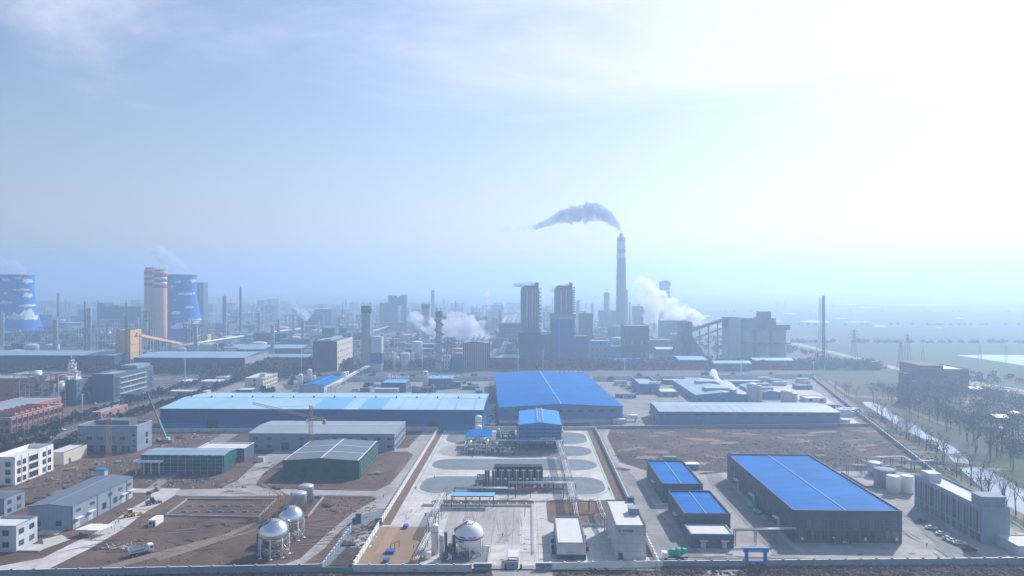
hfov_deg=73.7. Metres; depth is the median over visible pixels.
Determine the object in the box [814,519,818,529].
window
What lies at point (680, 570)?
verge clods
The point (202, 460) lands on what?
netted hall
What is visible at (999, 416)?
farm shed
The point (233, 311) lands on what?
works building
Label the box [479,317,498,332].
works building
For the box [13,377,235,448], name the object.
avenue
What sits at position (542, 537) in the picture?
roadway
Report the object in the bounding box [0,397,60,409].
roof
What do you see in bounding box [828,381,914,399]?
dirt track
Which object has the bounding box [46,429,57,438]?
evergreen tree
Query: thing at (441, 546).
cryogenic tank
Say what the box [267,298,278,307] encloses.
works building
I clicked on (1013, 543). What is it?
annex
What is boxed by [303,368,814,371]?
bare strip
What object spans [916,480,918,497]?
window
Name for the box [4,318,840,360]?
shrubbery
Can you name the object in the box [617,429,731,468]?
dry tussocks
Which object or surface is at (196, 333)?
process column
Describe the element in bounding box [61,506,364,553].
wheel ruts
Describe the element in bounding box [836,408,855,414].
yard store
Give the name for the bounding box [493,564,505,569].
folding gate
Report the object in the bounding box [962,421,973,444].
bare tree
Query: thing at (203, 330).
process structure
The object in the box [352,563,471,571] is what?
boundary wall
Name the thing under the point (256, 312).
process structure
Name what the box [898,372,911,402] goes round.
brown tower
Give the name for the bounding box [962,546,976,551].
parked car
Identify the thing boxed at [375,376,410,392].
pump house
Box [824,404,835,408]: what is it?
yard store
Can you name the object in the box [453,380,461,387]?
grey blue shed
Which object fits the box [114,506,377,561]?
wheel ruts
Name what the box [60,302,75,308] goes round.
works building
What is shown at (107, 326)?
process structure
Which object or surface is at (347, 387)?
paved yard
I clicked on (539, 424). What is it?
building
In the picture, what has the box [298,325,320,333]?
works building
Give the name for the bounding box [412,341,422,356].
storage tank
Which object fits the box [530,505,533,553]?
railing line
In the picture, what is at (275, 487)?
spoil heap
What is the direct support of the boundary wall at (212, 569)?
on the yard ground at (68, 409)
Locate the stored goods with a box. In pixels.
[485,404,495,424]
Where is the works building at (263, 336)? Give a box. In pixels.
[253,332,292,343]
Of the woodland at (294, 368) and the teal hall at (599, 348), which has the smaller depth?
the woodland at (294, 368)
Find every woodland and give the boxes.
[0,355,312,379]
[262,356,887,369]
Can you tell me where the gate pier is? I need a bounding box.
[375,518,381,525]
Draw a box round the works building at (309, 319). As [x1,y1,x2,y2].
[299,314,324,329]
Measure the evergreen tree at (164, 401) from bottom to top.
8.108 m
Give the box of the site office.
[0,444,52,484]
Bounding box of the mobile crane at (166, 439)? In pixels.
[146,391,173,442]
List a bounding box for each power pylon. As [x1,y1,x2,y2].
[848,330,859,357]
[897,342,903,367]
[904,334,911,360]
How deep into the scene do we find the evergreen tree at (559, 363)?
801.05 m
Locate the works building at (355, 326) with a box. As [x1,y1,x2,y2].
[338,324,361,330]
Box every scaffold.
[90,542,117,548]
[257,491,287,517]
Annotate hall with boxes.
[27,474,135,534]
[140,448,236,473]
[283,439,377,478]
[456,336,489,369]
[491,355,519,368]
[494,371,623,422]
[579,313,592,349]
[589,339,610,358]
[611,345,621,357]
[621,324,648,360]
[647,460,702,502]
[649,338,673,352]
[653,347,672,359]
[668,490,730,533]
[673,378,746,401]
[709,360,751,370]
[727,454,901,542]
[739,382,780,398]
[748,358,793,368]
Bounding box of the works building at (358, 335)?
[346,331,371,347]
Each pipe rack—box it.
[160,337,396,338]
[166,342,461,343]
[168,328,300,350]
[238,325,433,325]
[302,348,462,348]
[302,352,462,356]
[308,331,549,336]
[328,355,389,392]
[373,319,411,334]
[412,517,433,563]
[428,492,446,532]
[429,326,475,360]
[454,487,507,497]
[477,439,562,451]
[490,317,507,345]
[499,314,516,352]
[508,481,575,497]
[555,441,578,515]
[572,502,578,515]
[574,499,605,530]
[733,527,796,544]
[833,458,868,474]
[855,456,936,469]
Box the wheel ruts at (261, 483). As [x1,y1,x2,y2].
[217,478,327,494]
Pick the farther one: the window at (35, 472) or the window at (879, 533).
the window at (35, 472)
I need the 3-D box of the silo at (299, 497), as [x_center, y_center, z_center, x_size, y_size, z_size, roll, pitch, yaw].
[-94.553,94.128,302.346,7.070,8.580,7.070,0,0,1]
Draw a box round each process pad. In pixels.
[439,445,512,456]
[466,445,560,456]
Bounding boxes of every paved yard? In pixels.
[212,373,488,393]
[589,379,859,426]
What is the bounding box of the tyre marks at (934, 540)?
[902,514,976,557]
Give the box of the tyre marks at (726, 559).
[696,556,779,559]
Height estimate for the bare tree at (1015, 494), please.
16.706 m
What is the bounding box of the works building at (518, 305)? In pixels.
[516,303,520,308]
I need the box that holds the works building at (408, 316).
[407,312,421,318]
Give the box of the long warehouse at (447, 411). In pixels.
[159,393,488,429]
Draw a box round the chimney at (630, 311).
[629,302,630,323]
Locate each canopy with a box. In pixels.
[75,524,101,535]
[88,524,114,536]
[465,429,491,443]
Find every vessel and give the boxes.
[423,550,430,559]
[469,447,473,453]
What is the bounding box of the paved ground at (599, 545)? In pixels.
[358,430,658,569]
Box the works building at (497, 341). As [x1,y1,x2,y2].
[488,337,508,346]
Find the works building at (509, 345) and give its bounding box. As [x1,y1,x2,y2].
[507,342,516,352]
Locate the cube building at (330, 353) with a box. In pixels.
[313,336,352,370]
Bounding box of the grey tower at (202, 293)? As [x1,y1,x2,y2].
[197,283,207,330]
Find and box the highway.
[711,324,1023,394]
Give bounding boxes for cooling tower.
[0,274,48,338]
[167,274,202,339]
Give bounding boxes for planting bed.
[432,500,533,503]
[546,500,605,523]
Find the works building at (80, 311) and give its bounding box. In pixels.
[78,309,94,314]
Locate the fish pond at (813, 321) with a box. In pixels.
[800,320,829,322]
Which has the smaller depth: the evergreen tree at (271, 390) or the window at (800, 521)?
the window at (800, 521)
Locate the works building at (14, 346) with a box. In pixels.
[11,341,52,349]
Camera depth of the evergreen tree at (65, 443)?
401.71 m
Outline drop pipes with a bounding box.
[412,558,417,571]
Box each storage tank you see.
[23,344,38,349]
[44,344,59,349]
[200,343,217,350]
[221,336,236,341]
[244,338,252,343]
[250,341,266,343]
[276,326,288,331]
[310,329,321,337]
[392,353,395,369]
[400,334,413,346]
[400,352,409,369]
[411,353,413,369]
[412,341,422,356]
[608,324,620,339]
[611,337,620,344]
[867,459,882,475]
[874,465,895,488]
[886,474,899,493]
[900,474,913,493]
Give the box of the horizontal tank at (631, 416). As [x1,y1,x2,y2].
[623,414,637,421]
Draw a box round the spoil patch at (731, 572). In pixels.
[707,569,746,575]
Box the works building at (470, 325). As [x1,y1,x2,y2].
[467,324,478,329]
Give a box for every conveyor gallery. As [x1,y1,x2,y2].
[136,333,187,352]
[692,317,726,357]
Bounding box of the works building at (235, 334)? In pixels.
[231,333,252,337]
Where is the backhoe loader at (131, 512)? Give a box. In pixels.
[117,508,142,517]
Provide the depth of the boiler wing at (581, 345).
874.62 m
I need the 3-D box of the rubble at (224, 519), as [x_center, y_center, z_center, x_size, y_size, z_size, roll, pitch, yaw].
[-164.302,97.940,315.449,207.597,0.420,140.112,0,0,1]
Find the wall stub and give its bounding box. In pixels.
[352,513,361,522]
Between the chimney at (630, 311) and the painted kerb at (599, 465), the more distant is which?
the chimney at (630, 311)
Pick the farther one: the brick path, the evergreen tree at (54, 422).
the evergreen tree at (54, 422)
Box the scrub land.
[609,427,908,469]
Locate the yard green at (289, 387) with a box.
[282,383,297,389]
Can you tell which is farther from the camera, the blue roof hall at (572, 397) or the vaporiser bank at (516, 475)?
the blue roof hall at (572, 397)
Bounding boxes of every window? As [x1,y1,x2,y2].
[2,530,8,535]
[2,542,8,547]
[5,462,10,466]
[5,470,10,474]
[5,478,10,482]
[29,453,37,461]
[29,461,37,469]
[29,469,37,477]
[56,521,61,525]
[88,445,93,450]
[100,445,104,451]
[102,502,106,509]
[112,445,116,451]
[115,377,118,397]
[149,369,151,387]
[618,553,622,558]
[798,519,803,528]
[798,530,803,539]
[806,519,811,528]
[806,530,811,539]
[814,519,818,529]
[814,530,818,539]
[822,520,826,529]
[822,530,826,539]
[830,520,834,529]
[830,530,834,539]
[837,520,842,529]
[837,530,842,540]
[845,520,850,529]
[845,531,850,540]
[853,520,858,529]
[853,531,858,540]
[861,520,866,529]
[861,531,866,540]
[869,520,874,529]
[869,531,874,540]
[877,520,882,529]
[877,531,882,540]
[885,520,890,529]
[885,531,890,540]
[893,520,898,529]
[893,531,898,540]
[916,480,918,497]
[921,482,923,500]
[926,485,928,503]
[931,487,933,505]
[935,489,936,507]
[942,493,944,511]
[953,498,955,517]
[958,501,961,521]
[958,522,961,530]
[965,504,967,524]
[976,532,979,540]
[977,510,980,530]
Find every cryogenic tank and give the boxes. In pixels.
[431,523,438,554]
[439,534,443,559]
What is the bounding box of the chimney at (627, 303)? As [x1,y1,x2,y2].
[626,290,627,321]
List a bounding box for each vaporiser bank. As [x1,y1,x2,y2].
[485,470,489,486]
[492,470,496,486]
[499,470,503,486]
[507,470,511,487]
[514,470,518,488]
[521,470,525,487]
[528,470,533,487]
[536,470,540,487]
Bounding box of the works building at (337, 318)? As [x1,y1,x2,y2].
[336,314,346,324]
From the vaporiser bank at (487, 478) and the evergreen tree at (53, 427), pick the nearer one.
the vaporiser bank at (487, 478)
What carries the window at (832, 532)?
in the blue roof hall at (810, 498)
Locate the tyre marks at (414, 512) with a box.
[399,507,426,520]
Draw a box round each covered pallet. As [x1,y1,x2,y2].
[746,501,756,508]
[752,508,761,514]
[760,514,769,521]
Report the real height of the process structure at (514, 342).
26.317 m
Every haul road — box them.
[0,488,179,569]
[147,432,248,488]
[175,430,434,563]
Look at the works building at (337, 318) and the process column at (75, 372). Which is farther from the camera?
the works building at (337, 318)
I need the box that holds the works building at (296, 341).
[280,338,313,344]
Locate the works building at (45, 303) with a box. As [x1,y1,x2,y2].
[41,301,56,305]
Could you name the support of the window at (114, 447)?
in the grey block at (131, 434)
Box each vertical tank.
[298,374,302,392]
[307,369,311,381]
[342,372,346,383]
[412,385,420,392]
[423,371,427,385]
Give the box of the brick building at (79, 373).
[13,371,80,379]
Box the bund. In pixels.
[841,471,881,487]
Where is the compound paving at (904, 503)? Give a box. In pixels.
[603,429,1023,557]
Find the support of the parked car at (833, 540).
on the compound paving at (904, 503)
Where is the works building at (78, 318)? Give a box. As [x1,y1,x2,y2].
[70,315,96,322]
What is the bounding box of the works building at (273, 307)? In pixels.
[264,305,276,319]
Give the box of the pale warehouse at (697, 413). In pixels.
[649,402,840,426]
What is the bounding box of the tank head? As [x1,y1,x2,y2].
[659,280,670,285]
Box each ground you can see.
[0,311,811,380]
[0,380,905,575]
[35,286,1023,490]
[815,378,937,449]
[829,383,916,453]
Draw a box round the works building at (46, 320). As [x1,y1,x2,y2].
[39,315,51,334]
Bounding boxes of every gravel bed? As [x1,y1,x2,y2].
[420,476,604,493]
[432,459,596,469]
[446,432,586,443]
[561,446,591,455]
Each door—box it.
[75,515,83,527]
[87,509,95,520]
[121,492,128,502]
[129,488,135,498]
[207,420,217,427]
[281,443,287,449]
[427,421,438,427]
[695,420,702,424]
[699,540,707,547]
[720,540,728,547]
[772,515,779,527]
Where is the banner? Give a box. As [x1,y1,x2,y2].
[517,488,561,489]
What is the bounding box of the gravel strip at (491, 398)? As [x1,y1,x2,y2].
[483,393,498,425]
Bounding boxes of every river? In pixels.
[863,402,1023,513]
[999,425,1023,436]
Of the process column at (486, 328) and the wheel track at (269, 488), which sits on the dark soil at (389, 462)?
the wheel track at (269, 488)
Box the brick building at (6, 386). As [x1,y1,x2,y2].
[0,374,54,401]
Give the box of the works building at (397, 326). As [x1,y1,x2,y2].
[382,322,408,330]
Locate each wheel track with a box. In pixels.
[102,518,263,567]
[156,529,255,560]
[260,482,279,495]
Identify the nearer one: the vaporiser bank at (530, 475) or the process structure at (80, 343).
the vaporiser bank at (530, 475)
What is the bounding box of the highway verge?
[709,326,1023,395]
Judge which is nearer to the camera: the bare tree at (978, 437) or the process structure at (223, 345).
the bare tree at (978, 437)
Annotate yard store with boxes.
[360,387,370,391]
[462,385,471,389]
[469,386,479,389]
[614,380,626,384]
[615,393,625,397]
[757,377,770,380]
[769,378,782,382]
[772,381,786,385]
[796,378,809,381]
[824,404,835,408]
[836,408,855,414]
[839,407,858,413]
[840,410,853,416]
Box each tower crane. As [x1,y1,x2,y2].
[104,413,114,473]
[252,402,325,441]
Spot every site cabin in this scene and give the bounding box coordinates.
[94,468,107,475]
[148,515,163,526]
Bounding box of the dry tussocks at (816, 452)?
[614,429,891,467]
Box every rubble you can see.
[27,431,246,488]
[30,462,385,563]
[323,487,448,551]
[351,531,377,549]
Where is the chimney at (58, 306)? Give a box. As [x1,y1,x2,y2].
[56,293,59,322]
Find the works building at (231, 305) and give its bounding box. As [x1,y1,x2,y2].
[222,303,235,313]
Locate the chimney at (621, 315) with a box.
[616,233,626,325]
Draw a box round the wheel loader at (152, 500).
[145,497,161,505]
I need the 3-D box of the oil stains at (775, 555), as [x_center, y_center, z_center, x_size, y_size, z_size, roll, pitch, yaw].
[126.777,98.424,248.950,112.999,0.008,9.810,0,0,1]
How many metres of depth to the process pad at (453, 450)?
407.10 m
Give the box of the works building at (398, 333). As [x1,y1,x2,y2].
[396,332,412,340]
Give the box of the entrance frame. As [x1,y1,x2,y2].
[742,547,769,566]
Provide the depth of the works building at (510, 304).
3010.88 m
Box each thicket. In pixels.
[859,408,991,485]
[863,380,1023,455]
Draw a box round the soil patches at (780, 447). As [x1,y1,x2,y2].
[614,430,985,473]
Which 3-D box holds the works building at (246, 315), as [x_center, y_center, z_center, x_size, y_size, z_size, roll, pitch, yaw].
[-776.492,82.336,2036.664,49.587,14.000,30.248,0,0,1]
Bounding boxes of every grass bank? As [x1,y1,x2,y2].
[902,455,959,483]
[973,449,1023,485]
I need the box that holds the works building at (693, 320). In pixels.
[673,316,697,331]
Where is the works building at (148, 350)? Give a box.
[141,349,159,354]
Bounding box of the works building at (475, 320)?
[467,317,478,323]
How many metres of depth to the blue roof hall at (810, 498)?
281.81 m
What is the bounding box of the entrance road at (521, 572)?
[491,570,552,575]
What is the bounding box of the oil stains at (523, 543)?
[497,512,545,559]
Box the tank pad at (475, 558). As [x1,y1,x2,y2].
[441,546,488,562]
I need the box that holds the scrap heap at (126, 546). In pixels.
[101,541,133,549]
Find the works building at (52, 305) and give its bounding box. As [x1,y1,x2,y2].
[49,303,56,307]
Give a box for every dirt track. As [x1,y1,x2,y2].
[820,380,1023,520]
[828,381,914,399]
[900,406,956,428]
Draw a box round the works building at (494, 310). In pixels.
[486,305,503,317]
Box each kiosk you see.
[612,418,625,423]
[840,418,850,422]
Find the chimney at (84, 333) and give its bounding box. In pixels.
[83,301,86,350]
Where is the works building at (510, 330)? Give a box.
[498,323,520,341]
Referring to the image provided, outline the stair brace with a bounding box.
[255,523,289,557]
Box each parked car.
[830,538,838,543]
[913,518,926,522]
[924,525,938,529]
[935,531,949,535]
[941,535,955,539]
[946,537,958,542]
[952,540,966,545]
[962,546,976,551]
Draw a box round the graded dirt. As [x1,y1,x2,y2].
[0,425,423,567]
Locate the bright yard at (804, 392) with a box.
[771,385,856,422]
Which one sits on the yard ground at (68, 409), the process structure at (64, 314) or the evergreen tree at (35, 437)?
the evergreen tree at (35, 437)
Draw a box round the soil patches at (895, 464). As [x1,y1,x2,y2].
[617,430,1010,471]
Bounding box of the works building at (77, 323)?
[61,322,83,324]
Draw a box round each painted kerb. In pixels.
[411,431,446,494]
[586,432,612,495]
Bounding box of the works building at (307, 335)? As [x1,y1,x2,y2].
[294,333,309,337]
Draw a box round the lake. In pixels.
[958,355,1023,365]
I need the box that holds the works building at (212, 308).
[208,304,216,314]
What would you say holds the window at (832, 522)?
in the blue roof hall at (810, 498)
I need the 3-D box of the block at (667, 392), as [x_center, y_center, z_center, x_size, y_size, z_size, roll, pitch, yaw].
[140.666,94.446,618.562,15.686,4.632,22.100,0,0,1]
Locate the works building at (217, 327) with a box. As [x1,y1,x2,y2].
[209,323,236,331]
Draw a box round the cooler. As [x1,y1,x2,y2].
[493,464,542,480]
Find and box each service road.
[81,370,814,377]
[347,376,816,381]
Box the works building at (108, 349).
[91,348,114,350]
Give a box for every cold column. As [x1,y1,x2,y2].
[475,415,481,438]
[476,425,481,438]
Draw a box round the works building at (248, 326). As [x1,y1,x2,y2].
[238,324,256,327]
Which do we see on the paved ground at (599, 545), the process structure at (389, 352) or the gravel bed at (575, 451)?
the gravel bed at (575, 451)
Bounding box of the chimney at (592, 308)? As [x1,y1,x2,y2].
[591,304,593,317]
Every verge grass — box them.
[555,570,624,574]
[881,566,957,575]
[978,565,1023,574]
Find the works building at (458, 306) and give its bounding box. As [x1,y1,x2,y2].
[451,303,460,309]
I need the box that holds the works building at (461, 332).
[446,327,466,341]
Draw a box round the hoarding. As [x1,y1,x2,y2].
[321,567,352,572]
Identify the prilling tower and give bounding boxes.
[361,303,383,370]
[421,302,429,341]
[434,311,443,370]
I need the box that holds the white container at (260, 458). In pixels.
[257,456,264,461]
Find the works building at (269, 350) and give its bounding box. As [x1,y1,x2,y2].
[238,347,272,353]
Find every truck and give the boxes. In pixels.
[127,542,153,557]
[147,486,159,493]
[341,541,356,545]
[661,547,689,559]
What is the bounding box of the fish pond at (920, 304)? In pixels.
[883,304,949,305]
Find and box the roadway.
[535,499,550,561]
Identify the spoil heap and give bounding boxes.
[25,499,41,504]
[34,496,48,498]
[63,466,77,470]
[272,485,282,489]
[322,500,334,506]
[368,471,383,474]
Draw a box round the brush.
[803,358,1023,382]
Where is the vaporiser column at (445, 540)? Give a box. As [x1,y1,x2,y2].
[444,531,446,555]
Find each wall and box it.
[0,563,321,575]
[152,426,436,431]
[165,498,276,517]
[303,376,494,381]
[304,496,323,517]
[321,524,351,566]
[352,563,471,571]
[353,520,378,563]
[379,428,438,526]
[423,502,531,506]
[473,563,491,569]
[483,426,595,429]
[535,562,551,569]
[550,559,662,569]
[582,521,605,526]
[593,373,812,380]
[595,423,869,428]
[595,427,659,568]
[663,559,744,567]
[767,556,1023,566]
[812,376,935,470]
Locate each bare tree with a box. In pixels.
[904,415,919,440]
[904,417,911,438]
[920,425,931,450]
[923,399,932,421]
[933,398,947,417]
[935,393,946,415]
[936,433,950,459]
[938,437,950,463]
[941,406,950,431]
[945,406,957,429]
[946,450,966,477]
[961,452,979,484]
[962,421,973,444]
[964,423,982,452]
[966,427,986,448]
[971,460,997,491]
[973,458,989,491]
[983,425,1013,451]
[986,432,998,460]
[987,408,995,433]
[988,427,1007,456]
[990,477,1012,494]
[991,471,1008,495]
[993,420,1012,450]
[994,423,1009,453]
[999,487,1021,505]
[1003,408,1018,427]
[1004,482,1023,519]
[1006,427,1014,453]
[1007,477,1020,514]
[1009,445,1018,468]
[1012,411,1023,437]
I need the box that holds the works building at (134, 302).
[131,300,143,305]
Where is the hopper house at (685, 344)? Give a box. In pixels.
[670,321,707,359]
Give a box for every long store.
[0,350,124,370]
[132,351,267,371]
[224,344,312,353]
[268,354,312,359]
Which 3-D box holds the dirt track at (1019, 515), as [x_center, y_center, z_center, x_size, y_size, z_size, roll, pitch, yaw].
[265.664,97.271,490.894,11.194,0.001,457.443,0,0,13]
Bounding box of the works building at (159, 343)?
[147,340,171,344]
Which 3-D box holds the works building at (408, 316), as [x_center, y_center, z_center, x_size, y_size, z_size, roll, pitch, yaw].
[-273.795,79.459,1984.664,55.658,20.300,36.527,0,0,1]
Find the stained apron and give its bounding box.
[442,508,520,543]
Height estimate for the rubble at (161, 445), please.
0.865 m
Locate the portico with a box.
[133,458,163,474]
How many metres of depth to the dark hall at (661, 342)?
994.34 m
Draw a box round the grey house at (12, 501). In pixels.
[0,490,24,515]
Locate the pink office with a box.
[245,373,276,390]
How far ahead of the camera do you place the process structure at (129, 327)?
1322.67 m
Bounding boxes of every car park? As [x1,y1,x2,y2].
[79,378,195,412]
[153,378,196,379]
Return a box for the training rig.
[385,540,399,552]
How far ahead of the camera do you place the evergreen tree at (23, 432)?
440.54 m
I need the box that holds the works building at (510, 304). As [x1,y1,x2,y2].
[506,303,515,306]
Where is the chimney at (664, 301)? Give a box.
[659,282,669,319]
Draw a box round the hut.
[684,462,699,469]
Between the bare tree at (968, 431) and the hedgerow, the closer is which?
the bare tree at (968, 431)
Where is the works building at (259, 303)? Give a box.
[256,300,266,309]
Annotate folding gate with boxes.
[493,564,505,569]
[520,564,534,569]
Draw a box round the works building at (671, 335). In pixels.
[669,333,676,339]
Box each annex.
[684,524,733,547]
[996,534,1023,555]
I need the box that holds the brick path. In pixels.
[375,527,398,553]
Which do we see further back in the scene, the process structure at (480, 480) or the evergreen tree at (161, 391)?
the evergreen tree at (161, 391)
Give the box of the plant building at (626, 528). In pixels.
[606,496,645,559]
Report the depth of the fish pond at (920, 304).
3396.72 m
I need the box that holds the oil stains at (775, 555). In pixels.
[705,552,955,558]
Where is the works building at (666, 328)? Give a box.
[658,320,686,337]
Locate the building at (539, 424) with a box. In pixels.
[517,408,562,450]
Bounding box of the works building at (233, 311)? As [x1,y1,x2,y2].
[228,309,238,315]
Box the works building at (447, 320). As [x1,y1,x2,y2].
[442,315,466,334]
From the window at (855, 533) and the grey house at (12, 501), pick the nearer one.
the window at (855, 533)
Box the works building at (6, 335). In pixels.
[4,331,21,340]
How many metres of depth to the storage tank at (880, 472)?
335.54 m
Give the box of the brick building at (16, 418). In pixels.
[0,404,63,440]
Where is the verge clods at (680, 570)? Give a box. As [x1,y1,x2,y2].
[660,564,1023,575]
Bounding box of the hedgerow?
[56,301,1023,342]
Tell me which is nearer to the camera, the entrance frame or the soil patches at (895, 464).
the entrance frame
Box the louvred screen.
[495,466,541,477]
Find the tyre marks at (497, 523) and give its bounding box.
[451,507,525,545]
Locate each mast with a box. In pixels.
[80,393,83,421]
[125,303,127,363]
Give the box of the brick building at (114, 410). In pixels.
[92,404,127,418]
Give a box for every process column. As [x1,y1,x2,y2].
[0,313,4,344]
[52,315,58,349]
[65,299,67,314]
[68,356,73,375]
[71,360,76,379]
[72,367,77,379]
[86,306,91,350]
[135,319,139,328]
[193,323,198,350]
[222,292,226,334]
[223,321,226,335]
[239,283,241,332]
[256,311,260,332]
[261,304,264,321]
[270,324,274,353]
[276,317,280,331]
[292,312,295,335]
[301,321,304,337]
[316,320,319,337]
[330,308,333,324]
[358,318,360,330]
[431,290,434,322]
[472,323,475,338]
[484,313,488,339]
[498,310,501,322]
[542,312,545,329]
[576,299,580,325]
[603,292,609,309]
[606,309,609,335]
[652,308,655,332]
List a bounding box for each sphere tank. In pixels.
[256,515,290,560]
[278,502,304,540]
[452,517,483,558]
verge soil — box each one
[130,571,491,575]
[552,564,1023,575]
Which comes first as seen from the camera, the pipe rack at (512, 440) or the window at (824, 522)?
the window at (824, 522)
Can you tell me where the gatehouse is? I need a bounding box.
[508,549,518,567]
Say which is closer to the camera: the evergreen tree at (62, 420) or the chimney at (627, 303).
the evergreen tree at (62, 420)
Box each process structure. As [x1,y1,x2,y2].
[9,330,32,342]
[14,370,72,405]
[26,331,49,341]
[36,326,52,340]
[58,323,71,334]
[58,332,79,345]
[63,312,75,319]
[76,304,87,315]
[77,328,87,347]
[86,320,104,336]
[96,331,114,349]
[99,319,116,335]
[118,324,134,329]
[121,313,137,328]
[140,312,154,348]
[141,330,155,348]
[149,341,170,350]
[181,321,201,347]
[187,327,205,334]
[189,317,207,333]
[203,320,214,337]
[212,341,235,350]
[229,310,242,329]
[242,302,249,312]
[255,311,265,319]
[268,305,278,321]
[295,313,301,327]
[298,310,310,324]
[315,335,335,340]
[335,333,355,347]
[339,315,353,330]
[341,308,352,323]
[353,340,360,356]
[353,353,360,369]
[373,307,379,321]
[384,335,405,357]
[384,348,397,367]
[406,329,428,341]
[407,320,421,333]
[408,306,418,319]
[410,314,421,326]
[420,385,435,392]
[430,321,435,329]
[442,304,449,311]
[442,335,459,350]
[444,337,455,358]
[449,322,462,326]
[451,309,461,314]
[464,439,492,453]
[472,307,482,316]
[475,474,484,489]
[491,442,514,453]
[496,428,514,446]
[510,338,517,354]
[544,321,549,332]
[544,475,553,490]
[545,305,553,319]
[575,319,578,333]
[594,321,606,334]
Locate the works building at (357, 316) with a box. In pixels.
[356,314,361,323]
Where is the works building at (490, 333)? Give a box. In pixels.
[488,331,497,336]
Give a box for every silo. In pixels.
[144,267,156,339]
[153,269,166,337]
[290,490,306,510]
[298,483,313,503]
[746,383,756,401]
[757,385,761,401]
[781,390,791,402]
[792,392,797,402]
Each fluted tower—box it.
[518,283,541,359]
[550,283,575,360]
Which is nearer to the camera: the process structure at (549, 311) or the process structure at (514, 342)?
the process structure at (514, 342)
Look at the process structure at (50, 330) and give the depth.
1138.58 m
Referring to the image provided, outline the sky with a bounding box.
[0,0,1023,285]
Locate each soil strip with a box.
[382,430,443,524]
[588,431,652,556]
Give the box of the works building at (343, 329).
[322,327,349,335]
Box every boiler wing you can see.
[538,333,550,359]
[575,334,587,360]
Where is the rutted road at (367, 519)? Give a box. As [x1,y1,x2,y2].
[326,463,414,565]
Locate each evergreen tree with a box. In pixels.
[0,433,9,442]
[0,443,12,452]
[9,431,20,440]
[13,441,24,446]
[19,428,29,435]
[22,437,32,444]
[29,425,39,433]
[32,432,45,443]
[39,423,51,430]
[40,433,51,442]
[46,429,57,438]
[49,423,61,430]
[50,420,57,425]
[52,441,63,449]
[57,418,65,423]
[63,436,76,442]
[63,439,76,445]
[64,414,76,424]
[67,433,77,440]
[71,410,84,421]
[81,410,90,419]
[88,406,98,413]
[101,404,112,408]
[116,411,125,416]
[123,398,131,404]
[126,409,135,415]
[129,395,138,401]
[132,405,141,416]
[141,405,148,412]
[150,389,158,397]
[154,401,162,406]
[156,386,165,396]
[160,398,167,406]
[176,380,185,388]
[259,385,266,391]
[266,386,275,392]
[409,360,417,366]
[415,360,421,366]
[423,360,430,368]
[509,362,518,368]
[533,361,540,367]
[555,360,562,367]
[594,361,600,367]
[616,359,623,368]
[638,359,647,368]
[651,360,658,368]
[700,361,707,366]
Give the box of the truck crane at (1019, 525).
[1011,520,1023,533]
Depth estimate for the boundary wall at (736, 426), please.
476.34 m
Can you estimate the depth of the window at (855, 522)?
263.53 m
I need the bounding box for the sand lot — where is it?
[357,527,430,563]
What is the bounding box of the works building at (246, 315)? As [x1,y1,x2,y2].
[242,313,261,317]
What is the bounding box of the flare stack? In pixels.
[815,296,827,359]
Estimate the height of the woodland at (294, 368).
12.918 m
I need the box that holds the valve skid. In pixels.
[444,543,454,559]
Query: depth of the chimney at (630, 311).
1493.70 m
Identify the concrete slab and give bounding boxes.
[42,535,69,547]
[133,488,150,492]
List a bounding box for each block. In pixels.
[0,516,49,551]
[53,444,86,464]
[56,376,91,404]
[77,417,151,451]
[92,363,152,400]
[97,303,143,329]
[115,329,143,361]
[200,334,210,343]
[380,295,401,327]
[402,295,406,321]
[443,354,450,369]
[598,310,615,326]
[631,376,659,392]
[632,306,643,323]
[657,388,678,396]
[661,378,687,383]
[721,379,762,385]
[792,384,811,389]
[799,395,825,402]
[900,361,968,391]
[912,379,920,392]
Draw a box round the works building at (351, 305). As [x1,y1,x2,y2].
[349,302,358,309]
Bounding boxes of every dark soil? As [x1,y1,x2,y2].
[71,496,375,567]
[256,451,402,489]
[329,520,374,565]
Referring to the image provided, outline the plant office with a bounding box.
[551,516,588,559]
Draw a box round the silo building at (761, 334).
[722,311,790,360]
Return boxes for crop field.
[710,314,1023,343]
[838,340,1023,383]
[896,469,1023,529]
[928,397,1023,415]
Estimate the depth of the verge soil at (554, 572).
236.02 m
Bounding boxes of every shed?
[156,390,210,394]
[178,379,225,385]
[197,442,253,461]
[215,375,232,379]
[236,387,257,392]
[248,421,405,449]
[302,375,341,392]
[428,376,458,388]
[450,492,494,507]
[452,356,462,369]
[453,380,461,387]
[604,358,645,361]
[671,356,706,368]
[964,387,981,392]
[987,414,1009,422]
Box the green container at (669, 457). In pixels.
[663,456,676,459]
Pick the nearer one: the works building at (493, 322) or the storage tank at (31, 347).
the storage tank at (31, 347)
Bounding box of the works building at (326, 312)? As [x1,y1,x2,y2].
[314,308,335,324]
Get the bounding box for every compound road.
[597,429,872,560]
[705,473,797,555]
[907,508,983,557]
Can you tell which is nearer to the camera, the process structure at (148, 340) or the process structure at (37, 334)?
the process structure at (148, 340)
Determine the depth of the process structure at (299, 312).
1534.08 m

